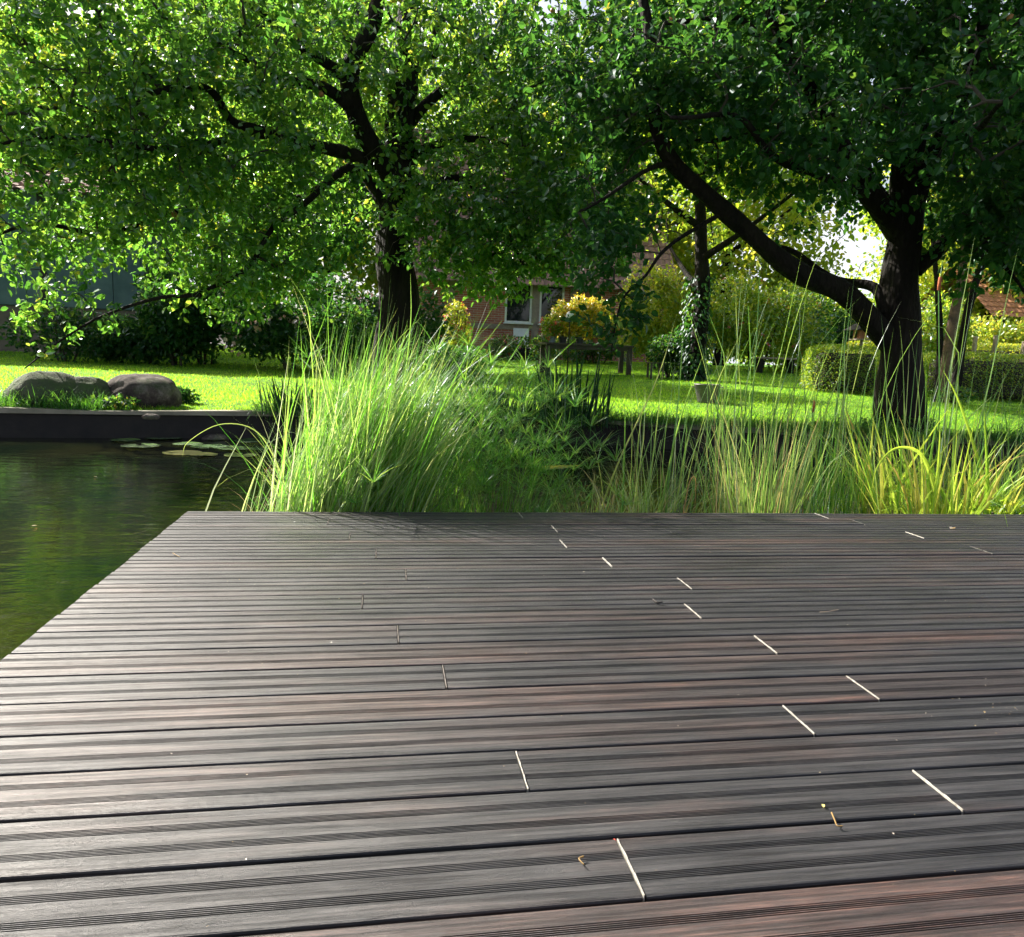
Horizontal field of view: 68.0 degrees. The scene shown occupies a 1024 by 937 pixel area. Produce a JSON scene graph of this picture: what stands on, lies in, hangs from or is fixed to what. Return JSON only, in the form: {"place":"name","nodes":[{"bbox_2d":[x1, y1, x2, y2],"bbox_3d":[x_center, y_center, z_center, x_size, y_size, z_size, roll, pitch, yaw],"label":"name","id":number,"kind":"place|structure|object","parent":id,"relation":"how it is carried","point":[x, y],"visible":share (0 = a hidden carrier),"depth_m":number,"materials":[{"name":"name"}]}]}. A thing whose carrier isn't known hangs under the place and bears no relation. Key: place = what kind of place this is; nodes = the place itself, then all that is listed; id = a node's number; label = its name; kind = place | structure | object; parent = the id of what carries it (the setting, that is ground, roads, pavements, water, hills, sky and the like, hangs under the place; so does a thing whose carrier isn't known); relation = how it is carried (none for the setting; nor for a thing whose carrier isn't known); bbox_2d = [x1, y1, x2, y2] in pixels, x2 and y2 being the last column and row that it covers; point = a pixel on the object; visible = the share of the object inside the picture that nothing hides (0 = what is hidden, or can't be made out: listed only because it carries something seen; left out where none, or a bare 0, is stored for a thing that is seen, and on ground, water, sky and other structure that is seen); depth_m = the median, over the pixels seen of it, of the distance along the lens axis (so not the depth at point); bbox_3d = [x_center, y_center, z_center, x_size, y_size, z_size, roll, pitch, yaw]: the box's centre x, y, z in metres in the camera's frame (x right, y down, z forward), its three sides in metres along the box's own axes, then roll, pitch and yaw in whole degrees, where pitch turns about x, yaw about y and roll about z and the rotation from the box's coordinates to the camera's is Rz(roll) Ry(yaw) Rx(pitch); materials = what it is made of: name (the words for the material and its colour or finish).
{"place":"outdoors","nodes":[
{"label":"outdoors","id":0,"kind":"place"},
{"bbox_2d":[0,0,1009,365],"label":"sky","id":1,"kind":"structure","parent":0,"point":[866,245],"materials":[{"name":"white"}]},
{"bbox_2d":[0,438,1023,660],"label":"water","id":2,"kind":"structure","parent":0,"point":[84,535],"depth_m":5.88,"materials":[{"name":"liquid"}]},
{"bbox_2d":[193,275,547,558],"bbox_3d":[-0.743,-0.204,4.287,2.089,1.788,2.076,1,8,-10],"label":"pond sedge","id":3,"kind":"object","parent":2,"relation":"in","point":[305,493],"visible":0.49,"depth_m":4.06,"materials":[{"name":"plant"}]},
{"bbox_2d":[368,371,465,511],"bbox_3d":[-0.497,-0.142,4.066,0.580,0.776,0.048,-3,10,-31],"label":"reed blade","id":4,"kind":"object","parent":3,"relation":"attached to","point":[392,472],"visible":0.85,"depth_m":4.00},
{"bbox_2d":[287,321,636,511],"bbox_3d":[-0.223,-0.170,4.619,2.259,1.501,1.787,-3,10,-32],"label":"umbrella sedge","id":5,"kind":"object","parent":2,"relation":"in","point":[481,425],"visible":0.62,"depth_m":4.45,"materials":[{"name":"plant"}]},
{"bbox_2d":[326,454,659,512],"bbox_3d":[-0.231,0.357,4.540,2.333,0.960,1.520,1,8,-10],"label":"fine sedge","id":6,"kind":"object","parent":2,"relation":"in","point":[519,508],"visible":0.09,"depth_m":4.57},
{"bbox_2d":[410,368,654,512],"bbox_3d":[-0.051,-0.048,4.770,1.526,1.251,1.783,-2,9,-26],"label":"umbrella sedge","id":7,"kind":"object","parent":2,"relation":"in","point":[535,467],"visible":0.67,"depth_m":4.73,"materials":[{"name":"plant"}]},
{"bbox_2d":[530,465,676,512],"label":"sedge","id":8,"kind":"object","parent":2,"relation":"in","point":[612,509],"visible":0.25,"depth_m":4.96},
{"bbox_2d":[600,318,675,509],"bbox_3d":[0.960,-0.407,5.707,0.626,1.525,0.057,-2,9,-28],"label":"reed blade","id":9,"kind":"object","parent":2,"relation":"in","point":[635,426],"visible":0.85,"depth_m":5.68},
{"bbox_2d":[621,395,673,512],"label":"cattail","id":10,"kind":"object","parent":2,"relation":"in","point":[637,481],"visible":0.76,"depth_m":5.34},
{"bbox_2d":[569,434,764,512],"bbox_3d":[1.088,0.113,5.532,1.632,0.777,1.118,2,8,-2],"label":"sedge","id":11,"kind":"object","parent":2,"relation":"in","point":[653,505],"visible":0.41,"depth_m":5.50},
{"bbox_2d":[630,350,715,512],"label":"cattail","id":12,"kind":"object","parent":2,"relation":"in","point":[660,500],"visible":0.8,"depth_m":5.27},
{"bbox_2d":[665,329,738,512],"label":"cattail","id":13,"kind":"object","parent":2,"relation":"in","point":[683,460],"visible":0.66,"depth_m":5.41},
{"bbox_2d":[670,307,770,512],"bbox_3d":[1.610,-0.332,5.447,0.829,1.719,0.882,1,8,-10],"label":"cattail","id":14,"kind":"object","parent":2,"relation":"in","point":[716,437],"visible":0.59,"depth_m":5.62},
{"bbox_2d":[675,266,765,512],"bbox_3d":[1.444,-0.560,5.583,0.796,2.120,0.422,-6,11,-43],"label":"cattail","id":15,"kind":"object","parent":2,"relation":"in","point":[735,376],"visible":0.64,"depth_m":5.61},
{"bbox_2d":[622,433,896,513],"bbox_3d":[2.180,0.009,6.141,2.585,0.890,1.705,1,8,-10],"label":"sedge","id":16,"kind":"object","parent":2,"relation":"in","point":[769,478],"visible":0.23,"depth_m":6.09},
{"bbox_2d":[691,249,840,505],"bbox_3d":[1.772,-0.547,5.645,1.074,2.099,1.167,8,10,33],"label":"cattail","id":17,"kind":"object","parent":2,"relation":"in","point":[748,438],"visible":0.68,"depth_m":5.77},
{"bbox_2d":[674,382,859,513],"bbox_3d":[1.618,0.007,4.950,1.714,1.192,1.171,9,10,37],"label":"soft rush","id":18,"kind":"object","parent":2,"relation":"in","point":[764,502],"visible":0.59,"depth_m":4.92,"materials":[{"name":"plant"}]},
{"bbox_2d":[763,327,838,512],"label":"cattail","id":19,"kind":"object","parent":2,"relation":"in","point":[808,407],"visible":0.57,"depth_m":5.75},
{"bbox_2d":[757,290,851,501],"bbox_3d":[2.148,-0.477,6.017,0.881,1.882,0.773,1,8,-10],"label":"cattail","id":20,"kind":"object","parent":2,"relation":"in","point":[787,420],"visible":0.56,"depth_m":6.14},
{"bbox_2d":[770,405,884,513],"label":"soft rush","id":21,"kind":"object","parent":2,"relation":"in","point":[850,496],"visible":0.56,"depth_m":5.39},
{"bbox_2d":[817,340,902,513],"bbox_3d":[2.583,-0.231,5.594,0.470,1.548,0.576,-3,10,-33],"label":"cattail","id":22,"kind":"object","parent":2,"relation":"in","point":[877,425],"visible":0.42,"depth_m":5.54},
{"bbox_2d":[795,323,958,508],"bbox_3d":[2.759,-0.339,5.846,1.345,1.703,0.571,7,10,30],"label":"cattail","id":23,"kind":"object","parent":2,"relation":"in","point":[814,407],"visible":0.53,"depth_m":5.95},
{"bbox_2d":[826,276,948,511],"bbox_3d":[2.685,-0.457,5.730,0.820,1.964,0.578,1,8,-10],"label":"cattail","id":24,"kind":"object","parent":2,"relation":"in","point":[842,408],"visible":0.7,"depth_m":5.68},
{"bbox_2d":[780,390,1022,513],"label":"sweet flag","id":25,"kind":"object","parent":2,"relation":"in","point":[889,503],"visible":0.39,"depth_m":5.35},
{"bbox_2d":[881,319,940,481],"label":"cattail","id":26,"kind":"object","parent":2,"relation":"in","point":[906,411],"visible":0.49,"depth_m":6.06},
{"bbox_2d":[824,387,1023,526],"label":"sweet flag","id":27,"kind":"object","parent":2,"relation":"in","point":[926,501],"visible":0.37,"depth_m":4.90,"materials":[{"name":"plant"}]},
{"bbox_2d":[871,446,938,494],"bbox_3d":[2.455,0.016,4.713,0.464,0.313,0.010,1,8,-10],"label":"reed blade","id":28,"kind":"object","parent":27,"relation":"attached to","point":[923,458],"visible":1,"depth_m":4.71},
{"bbox_2d":[944,372,984,484],"bbox_3d":[3.135,-0.164,5.208,0.534,0.997,0.011,1,8,-10],"label":"reed blade","id":29,"kind":"object","parent":27,"relation":"attached to","point":[972,441],"visible":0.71,"depth_m":5.19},
{"bbox_2d":[984,413,989,506],"bbox_3d":[2.994,-0.038,4.794,0.135,0.687,0.015,1,8,-10],"label":"reed blade","id":30,"kind":"object","parent":27,"relation":"attached to","point":[987,485],"visible":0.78,"depth_m":4.80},
{"bbox_2d":[827,429,1023,506],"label":"pond sedge","id":31,"kind":"object","parent":2,"relation":"in","point":[961,462],"visible":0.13,"depth_m":6.42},
{"bbox_2d":[830,414,1023,513],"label":"meadow plant","id":32,"kind":"object","parent":2,"relation":"in","point":[1020,496],"visible":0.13,"depth_m":5.28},
{"bbox_2d":[911,340,971,500],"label":"cattail","id":33,"kind":"object","parent":2,"relation":"in","point":[925,430],"visible":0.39,"depth_m":5.80},
{"bbox_2d":[903,237,1016,506],"bbox_3d":[3.304,-0.564,5.729,1.611,2.222,0.378,-2,9,-27],"label":"cattail","id":34,"kind":"object","parent":2,"relation":"in","point":[951,363],"visible":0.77,"depth_m":5.60},
{"bbox_2d":[970,495,1023,513],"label":"water mint","id":35,"kind":"object","parent":2,"relation":"in","point":[1009,507],"visible":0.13,"depth_m":4.72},
{"bbox_2d":[971,343,1023,495],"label":"cattail","id":36,"kind":"object","parent":2,"relation":"in","point":[980,435],"visible":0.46,"depth_m":6.04},
{"bbox_2d":[980,346,1023,500],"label":"cattail","id":37,"kind":"object","parent":2,"relation":"in","point":[1020,460],"visible":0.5,"depth_m":6.42},
{"bbox_2d":[0,344,1023,440],"bbox_3d":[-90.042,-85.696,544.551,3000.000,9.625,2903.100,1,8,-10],"label":"ground","id":38,"kind":"structure","parent":0,"point":[649,382],"depth_m":14.23,"materials":[{"name":"plant"}]},
{"bbox_2d":[2,371,75,407],"bbox_3d":[-5.588,-0.940,9.114,0.860,0.466,0.842,1,8,-10],"label":"boulder","id":39,"kind":"object","parent":38,"relation":"on","point":[48,382],"visible":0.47,"depth_m":8.82,"materials":[{"name":"stone"}]},
{"bbox_2d":[0,2,112,165],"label":"broadleaf tree","id":40,"kind":"object","parent":38,"relation":"on","point":[56,32],"visible":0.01,"depth_m":40.82,"materials":[{"name":"green plant"}]},
{"bbox_2d":[0,384,113,410],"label":"tuft","id":41,"kind":"object","parent":38,"relation":"on","point":[80,402],"visible":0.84,"depth_m":8.75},
{"bbox_2d":[0,304,124,362],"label":"bramble","id":42,"kind":"object","parent":38,"relation":"on","point":[44,331],"visible":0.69,"depth_m":15.41,"materials":[{"name":"green plant"}]},
{"bbox_2d":[0,19,151,174],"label":"broadleaf tree","id":43,"kind":"object","parent":38,"relation":"on","point":[2,82],"visible":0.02,"depth_m":28.69,"materials":[{"name":"green plant"}]},
{"bbox_2d":[72,376,110,406],"bbox_3d":[-5.225,-0.912,9.320,0.707,0.437,0.663,1,8,-10],"label":"boulder","id":44,"kind":"object","parent":38,"relation":"on","point":[84,384],"visible":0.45,"depth_m":9.14,"materials":[{"name":"stone"}]},
{"bbox_2d":[0,169,198,357],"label":"garden shed","id":45,"kind":"structure","parent":38,"relation":"on","point":[114,286],"depth_m":17.63,"materials":[{"name":"paint"}]},
{"bbox_2d":[104,393,140,409],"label":"weed tuft","id":46,"kind":"object","parent":38,"relation":"on","point":[121,402],"visible":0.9,"depth_m":9.04,"materials":[{"name":"green plant"}]},
{"bbox_2d":[108,373,181,407],"bbox_3d":[-4.636,-0.987,9.586,0.875,0.423,0.729,1,8,-10],"label":"boulder","id":47,"kind":"object","parent":38,"relation":"on","point":[153,390],"visible":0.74,"depth_m":9.32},
{"bbox_2d":[78,312,221,363],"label":"laurel bush","id":48,"kind":"object","parent":38,"relation":"on","point":[131,345],"visible":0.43,"depth_m":15.97,"materials":[{"name":"green plant"}]},
{"bbox_2d":[128,273,221,366],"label":"elder bush","id":49,"kind":"object","parent":38,"relation":"on","point":[170,334],"visible":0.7,"depth_m":15.78,"materials":[{"name":"green plant"}]},
{"bbox_2d":[129,255,245,364],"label":"elder bush","id":50,"kind":"object","parent":38,"relation":"on","point":[170,274],"visible":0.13,"depth_m":16.41,"materials":[{"name":"green plant"}]},
{"bbox_2d":[177,385,201,403],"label":"weed tuft","id":51,"kind":"object","parent":38,"relation":"on","point":[188,395],"visible":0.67,"depth_m":9.98,"materials":[{"name":"green plant"}]},
{"bbox_2d":[86,0,366,346],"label":"broadleaf tree","id":52,"kind":"object","parent":38,"relation":"on","point":[205,230],"visible":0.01,"depth_m":36.55,"materials":[{"name":"green plant"}]},
{"bbox_2d":[203,272,364,369],"bbox_3d":[-4.888,-3.190,16.380,3.540,2.262,2.006,1,8,-10],"label":"hydrangea bush","id":53,"kind":"object","parent":38,"relation":"on","point":[272,337],"visible":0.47,"depth_m":15.87,"materials":[{"name":"green plant"}]},
{"bbox_2d":[253,362,330,415],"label":"iris clump","id":54,"kind":"object","parent":38,"relation":"on","point":[276,398],"visible":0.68,"depth_m":9.32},
{"bbox_2d":[206,8,385,358],"bbox_3d":[-5.360,-7.584,19.877,5.534,9.968,5.499,1,8,-10],"label":"broadleaf tree","id":55,"kind":"object","parent":38,"relation":"on","point":[355,180],"visible":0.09,"depth_m":19.49,"materials":[{"name":"green plant"}]},
{"bbox_2d":[158,0,463,317],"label":"broadleaf tree","id":56,"kind":"object","parent":38,"relation":"on","point":[371,278],"visible":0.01,"depth_m":29.89,"materials":[{"name":"green plant"}]},
{"bbox_2d":[0,0,666,400],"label":"apple tree","id":57,"kind":"object","parent":38,"relation":"on","point":[124,134],"visible":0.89,"depth_m":9.72,"materials":[{"name":"green plant"}]},
{"bbox_2d":[292,297,377,374],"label":"elder bush","id":58,"kind":"object","parent":38,"relation":"on","point":[339,327],"visible":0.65,"depth_m":15.24,"materials":[{"name":"green plant"}]},
{"bbox_2d":[354,286,457,369],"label":"hydrangea bush","id":59,"kind":"object","parent":38,"relation":"on","point":[373,301],"visible":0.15,"depth_m":16.50,"materials":[{"name":"green plant"}]},
{"bbox_2d":[423,340,488,390],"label":"box bush","id":60,"kind":"object","parent":38,"relation":"on","point":[455,351],"visible":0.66,"depth_m":13.14,"materials":[{"name":"green plant"}]},
{"bbox_2d":[439,299,474,351],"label":"flowering plant","id":61,"kind":"object","parent":38,"relation":"on","point":[462,318],"visible":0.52,"depth_m":21.53,"materials":[{"name":"yellow plant"}]},
{"bbox_2d":[364,0,557,255],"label":"broadleaf tree","id":62,"kind":"object","parent":38,"relation":"on","point":[428,81],"visible":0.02,"depth_m":39.70,"materials":[{"name":"green plant"}]},
{"bbox_2d":[413,362,575,421],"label":"iris clump","id":63,"kind":"object","parent":38,"relation":"on","point":[512,408],"visible":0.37,"depth_m":9.80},
{"bbox_2d":[483,333,522,359],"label":"flowering plant","id":64,"kind":"object","parent":38,"relation":"on","point":[495,346],"visible":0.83,"depth_m":24.42,"materials":[{"name":"green plant"}]},
{"bbox_2d":[0,511,1023,936],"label":"pond deck","id":65,"kind":"structure","parent":38,"relation":"on","point":[502,723],"depth_m":1.64,"materials":[{"name":"brown wood"}]},
{"bbox_2d":[0,406,1023,469],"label":"pond edging","id":66,"kind":"object","parent":38,"relation":"on","point":[26,422],"visible":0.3,"depth_m":9.27,"materials":[{"name":"stone"}]},
{"bbox_2d":[506,335,536,360],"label":"shrub","id":67,"kind":"object","parent":38,"relation":"on","point":[524,348],"visible":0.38,"depth_m":25.12,"materials":[{"name":"green plant"}]},
{"bbox_2d":[524,333,557,363],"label":"flowering plant","id":68,"kind":"object","parent":38,"relation":"on","point":[534,344],"visible":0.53,"depth_m":22.60,"materials":[{"name":"green plant"}]},
{"bbox_2d":[412,128,680,362],"bbox_3d":[0.102,-9.074,31.591,10.400,8.935,11.420,1,8,-10],"label":"farmhouse","id":69,"kind":"object","parent":38,"relation":"on","point":[528,313],"visible":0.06,"depth_m":26.91,"materials":[{"name":"brick"}]},
{"bbox_2d":[503,283,532,324],"bbox_3d":[0.236,-5.818,26.793,1.064,1.430,0.190,1,8,-10],"label":"window","id":70,"kind":"structure","parent":69,"relation":"in","point":[515,313],"depth_m":26.88,"materials":[{"name":"white paint"}]},
{"bbox_2d":[538,285,564,324],"bbox_3d":[1.416,-5.802,26.990,0.987,1.430,0.190,1,8,-10],"label":"window","id":71,"kind":"structure","parent":69,"relation":"in","point":[545,306],"depth_m":27.03,"materials":[{"name":"white paint"}]},
{"bbox_2d":[526,343,622,427],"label":"iris clump","id":72,"kind":"object","parent":38,"relation":"on","point":[564,403],"visible":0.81,"depth_m":9.76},
{"bbox_2d":[539,342,633,375],"bbox_3d":[1.810,-2.664,18.753,2.194,0.802,0.850,1,8,-10],"label":"garden table","id":73,"kind":"object","parent":38,"relation":"on","point":[548,346],"visible":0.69,"depth_m":18.47,"materials":[{"name":"brown wood"}]},
{"bbox_2d":[539,314,564,341],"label":"potted plant","id":74,"kind":"object","parent":73,"relation":"on","point":[551,331],"visible":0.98,"depth_m":18.33,"materials":[{"name":"green plant"}]},
{"bbox_2d":[548,298,575,342],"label":"potted plant","id":75,"kind":"object","parent":73,"relation":"on","point":[558,309],"visible":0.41,"depth_m":18.55,"materials":[{"name":"yellow plant"}]},
{"bbox_2d":[560,292,598,343],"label":"potted plant","id":76,"kind":"object","parent":73,"relation":"on","point":[575,307],"visible":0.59,"depth_m":18.40,"materials":[{"name":"yellow plant"}]},
{"bbox_2d":[580,295,615,343],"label":"potted plant","id":77,"kind":"object","parent":73,"relation":"on","point":[597,305],"visible":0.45,"depth_m":18.41,"materials":[{"name":"yellow plant"}]},
{"bbox_2d":[552,334,635,363],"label":"shrub","id":78,"kind":"object","parent":38,"relation":"on","point":[594,353],"visible":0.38,"depth_m":24.27,"materials":[{"name":"green plant"}]},
{"bbox_2d":[530,1,716,294],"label":"broadleaf tree","id":79,"kind":"object","parent":38,"relation":"on","point":[547,118],"depth_m":35.95,"materials":[{"name":"green plant"}]},
{"bbox_2d":[243,390,1023,450],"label":"overhanging grass","id":80,"kind":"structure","parent":38,"relation":"on","point":[653,419],"depth_m":9.46,"materials":[{"name":"plant"}]},
{"bbox_2d":[615,259,692,367],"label":"shrub","id":81,"kind":"object","parent":38,"relation":"on","point":[664,323],"visible":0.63,"depth_m":22.06,"materials":[{"name":"green plant"}]},
{"bbox_2d":[644,329,689,377],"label":"shrub","id":82,"kind":"object","parent":38,"relation":"on","point":[661,347],"visible":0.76,"depth_m":18.12,"materials":[{"name":"green plant"}]},
{"bbox_2d":[539,0,859,381],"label":"broadleaf tree","id":83,"kind":"object","parent":38,"relation":"on","point":[700,283],"visible":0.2,"depth_m":17.39,"materials":[{"name":"green plant"}]},
{"bbox_2d":[692,383,722,402],"bbox_3d":[3.353,-1.295,13.067,0.469,0.315,0.469,9,11,39],"label":"garden tub","id":84,"kind":"object","parent":38,"relation":"on","point":[700,389],"visible":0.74,"depth_m":12.92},
{"bbox_2d":[618,8,866,364],"bbox_3d":[8.900,-12.141,30.089,11.696,16.654,11.046,1,8,-10],"label":"broadleaf tree","id":85,"kind":"object","parent":38,"relation":"on","point":[751,254],"visible":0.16,"depth_m":29.54,"materials":[{"name":"green plant"}]},
{"bbox_2d":[483,0,1023,432],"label":"apple tree","id":86,"kind":"object","parent":38,"relation":"on","point":[852,53],"visible":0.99,"depth_m":8.31,"materials":[{"name":"green plant"}]},
{"bbox_2d":[707,271,826,372],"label":"shrub","id":87,"kind":"object","parent":38,"relation":"on","point":[776,319],"visible":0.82,"depth_m":22.31,"materials":[{"name":"green plant"}]},
{"bbox_2d":[755,357,796,373],"bbox_3d":[7.585,-2.964,21.918,1.150,0.475,0.360,1,8,-10],"label":"garden bench","id":88,"kind":"object","parent":38,"relation":"on","point":[759,368],"visible":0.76,"depth_m":21.80,"materials":[{"name":"brown wood"}]},
{"bbox_2d":[768,285,840,370],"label":"shrub","id":89,"kind":"object","parent":38,"relation":"on","point":[826,323],"visible":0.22,"depth_m":23.57,"materials":[{"name":"green plant"}]},
{"bbox_2d":[798,343,880,394],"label":"clipped hedge","id":90,"kind":"object","parent":38,"relation":"on","point":[862,372],"visible":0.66,"depth_m":15.52,"materials":[{"name":"plant"}]},
{"bbox_2d":[812,269,875,344],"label":"broadleaf tree","id":91,"kind":"object","parent":38,"relation":"on","point":[841,308],"visible":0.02,"depth_m":97.73,"materials":[{"name":"green plant"}]},
{"bbox_2d":[820,310,868,352],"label":"shrub","id":92,"kind":"object","parent":38,"relation":"on","point":[841,328],"visible":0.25,"depth_m":28.47,"materials":[{"name":"green plant"}]},
{"bbox_2d":[825,337,879,367],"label":"shrub","id":93,"kind":"object","parent":38,"relation":"on","point":[866,343],"visible":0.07,"depth_m":18.54,"materials":[{"name":"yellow plant"}]},
{"bbox_2d":[844,324,870,353],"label":"house","id":94,"kind":"structure","parent":38,"relation":"on","point":[861,334],"depth_m":17.76,"materials":[{"name":"wood"}]},
{"bbox_2d":[861,411,936,431],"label":"weed tuft","id":95,"kind":"object","parent":38,"relation":"on","point":[902,417],"visible":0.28,"depth_m":9.67,"materials":[{"name":"green plant"}]},
{"bbox_2d":[839,13,1007,297],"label":"broadleaf tree","id":96,"kind":"object","parent":38,"relation":"on","point":[874,229],"depth_m":41.14,"materials":[{"name":"green plant"}]},
{"bbox_2d":[870,0,1022,403],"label":"forked tree","id":97,"kind":"object","parent":38,"relation":"on","point":[946,347],"visible":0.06,"depth_m":14.12,"materials":[{"name":"green plant"}]},
{"bbox_2d":[869,53,1023,326],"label":"broadleaf tree","id":98,"kind":"object","parent":38,"relation":"on","point":[979,309],"visible":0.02,"depth_m":33.14,"materials":[{"name":"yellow plant"}]},
{"bbox_2d":[920,288,978,377],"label":"shrub","id":99,"kind":"object","parent":38,"relation":"on","point":[928,337],"visible":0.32,"depth_m":18.71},
{"bbox_2d":[926,383,977,404],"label":"weed tuft","id":100,"kind":"object","parent":38,"relation":"on","point":[965,393],"visible":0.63,"depth_m":13.93,"materials":[{"name":"green plant"}]},
{"bbox_2d":[922,268,1023,341],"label":"barn","id":101,"kind":"structure","parent":38,"relation":"on","point":[997,301],"depth_m":30.72,"materials":[{"name":"brick"}]},
{"bbox_2d":[923,350,1023,401],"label":"clipped hedge","id":102,"kind":"object","parent":38,"relation":"on","point":[978,367],"visible":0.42,"depth_m":15.46,"materials":[{"name":"plant"}]},
{"bbox_2d":[926,342,1021,377],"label":"clipped hedge","id":103,"kind":"object","parent":38,"relation":"on","point":[1008,345],"visible":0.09,"depth_m":19.55,"materials":[{"name":"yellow plant"}]},
{"bbox_2d":[967,309,1023,350],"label":"shrub","id":104,"kind":"object","parent":38,"relation":"on","point":[1012,335],"visible":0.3,"depth_m":21.72,"materials":[{"name":"yellow plant"}]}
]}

